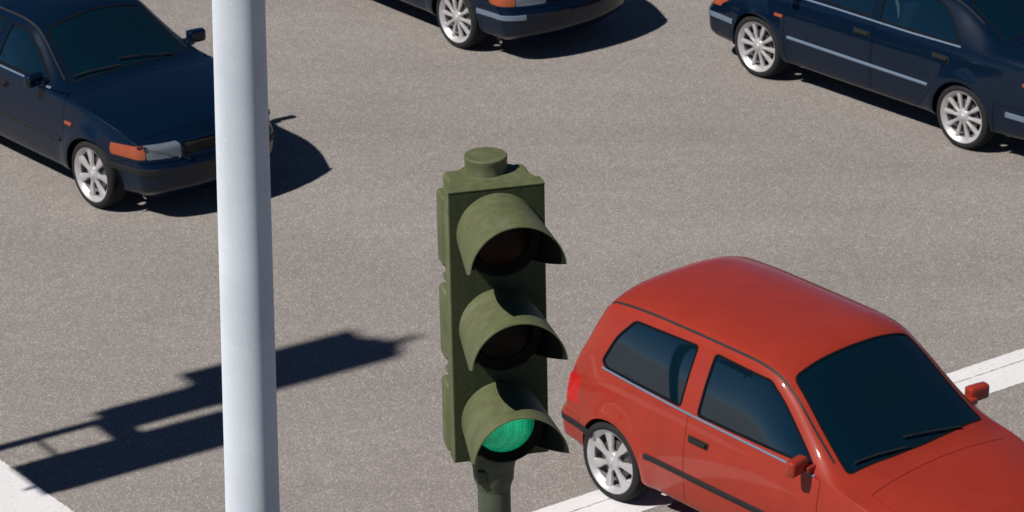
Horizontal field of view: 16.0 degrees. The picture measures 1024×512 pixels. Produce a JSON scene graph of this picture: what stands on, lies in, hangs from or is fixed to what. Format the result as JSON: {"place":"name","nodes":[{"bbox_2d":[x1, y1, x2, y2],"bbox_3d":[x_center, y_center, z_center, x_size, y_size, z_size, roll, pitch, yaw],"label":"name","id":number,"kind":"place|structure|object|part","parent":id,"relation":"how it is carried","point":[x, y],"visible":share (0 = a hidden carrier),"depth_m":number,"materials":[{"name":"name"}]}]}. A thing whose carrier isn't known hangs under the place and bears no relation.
{"place":"outdoors","nodes":[
{"label":"outdoors","id":0,"kind":"place"},
{"bbox_2d":[0,0,1023,511],"bbox_3d":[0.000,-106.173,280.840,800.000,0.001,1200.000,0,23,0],"label":"ground","id":1,"kind":"structure","parent":0,"point":[644,140],"depth_m":31.10,"materials":[{"name":"grey asphalt"}]},
{"bbox_2d":[0,460,72,511],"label":"crossing bar","id":2,"kind":"object","parent":1,"relation":"on","point":[19,492],"visible":1,"depth_m":26.57,"materials":[{"name":"paint"}]},
{"bbox_2d":[0,0,273,207],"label":"saloon car","id":3,"kind":"object","parent":1,"relation":"on","point":[116,98],"visible":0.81,"depth_m":31.88,"materials":[{"name":"blue paint"}]},
{"bbox_3d":[-4.847,-2.064,32.724,0.203,0.344,0.942,-19,29,-37],"label":"side window","id":4,"kind":"part","parent":3,"relation":"part of","materials":[{"name":"blue glass"}]},
{"bbox_3d":[-4.244,-1.792,32.087,0.199,0.341,0.778,-19,29,-37],"label":"side window","id":5,"kind":"part","parent":3,"relation":"part of","materials":[{"name":"blue glass"}]},
{"bbox_3d":[-4.220,-1.244,32.108,0.108,0.651,1.082,-19,29,-37],"label":"door","id":6,"kind":"part","parent":3,"relation":"part of","materials":[{"name":"blue paint"}]},
{"bbox_2d":[212,0,279,511],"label":"lamp post","id":7,"kind":"object","parent":1,"relation":"on","point":[250,434],"visible":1,"depth_m":10.54,"materials":[{"name":"grey metal"}]},
{"bbox_2d":[436,147,568,511],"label":"traffic light","id":8,"kind":"object","parent":1,"relation":"on","point":[499,247],"visible":1,"depth_m":12.50,"materials":[{"name":"green metal"}]},
{"bbox_2d":[400,0,623,47],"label":"saloon car","id":9,"kind":"object","parent":1,"relation":"on","point":[516,20],"visible":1,"depth_m":35.11,"materials":[{"name":"blue paint"}]},
{"bbox_3d":[-1.123,-2.848,35.886,0.082,0.651,1.082,-18,29,-36],"label":"door","id":10,"kind":"part","parent":9,"relation":"part of","materials":[{"name":"blue paint"}]},
{"bbox_2d":[533,348,1023,511],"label":"stop line","id":11,"kind":"object","parent":1,"relation":"on","point":[598,496],"visible":0.32,"depth_m":28.48,"materials":[{"name":"paint"}]},
{"bbox_2d":[561,256,1023,511],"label":"hatchback car","id":12,"kind":"object","parent":1,"relation":"on","point":[731,384],"visible":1,"depth_m":25.46,"materials":[{"name":"red paint"}]},
{"bbox_3d":[0.976,0.722,25.938,0.156,0.450,0.878,-19,29,-37],"label":"side window","id":13,"kind":"part","parent":12,"relation":"part of","materials":[{"name":"blue glass"}]},
{"bbox_3d":[1.658,1.627,25.307,0.078,0.679,1.312,-19,29,-37],"label":"door","id":14,"kind":"part","parent":12,"relation":"part of","materials":[{"name":"red paint"}]},
{"bbox_3d":[1.722,1.059,25.153,0.167,0.456,1.120,-19,29,-37],"label":"side window","id":15,"kind":"part","parent":12,"relation":"part of","materials":[{"name":"blue glass"}]},
{"bbox_2d":[708,0,1023,148],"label":"saloon car","id":16,"kind":"object","parent":1,"relation":"on","point":[956,67],"visible":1,"depth_m":33.16,"materials":[{"name":"blue paint"}]},
{"bbox_3d":[2.934,-1.999,33.886,0.082,0.651,1.082,-20,30,-39],"label":"door","id":17,"kind":"part","parent":16,"relation":"part of","materials":[{"name":"blue paint"}]},
{"bbox_3d":[3.037,-2.499,33.751,0.200,0.343,0.968,-20,30,-39],"label":"side window","id":18,"kind":"part","parent":16,"relation":"part of","materials":[{"name":"blue glass"}]},
{"bbox_3d":[3.636,-1.703,33.183,0.078,0.656,0.933,-20,30,-39],"label":"door","id":19,"kind":"part","parent":16,"relation":"part of","materials":[{"name":"blue paint"}]},
{"bbox_3d":[3.740,-2.202,33.050,0.203,0.344,0.992,-20,30,-39],"label":"side window","id":20,"kind":"part","parent":16,"relation":"part of","materials":[{"name":"blue glass"}]},
{"bbox_3d":[4.676,-2.263,33.028,1.185,0.305,0.556,-20,30,-39],"label":"rear window","id":21,"kind":"part","parent":16,"relation":"part of","materials":[{"name":"blue glass"}]}
]}

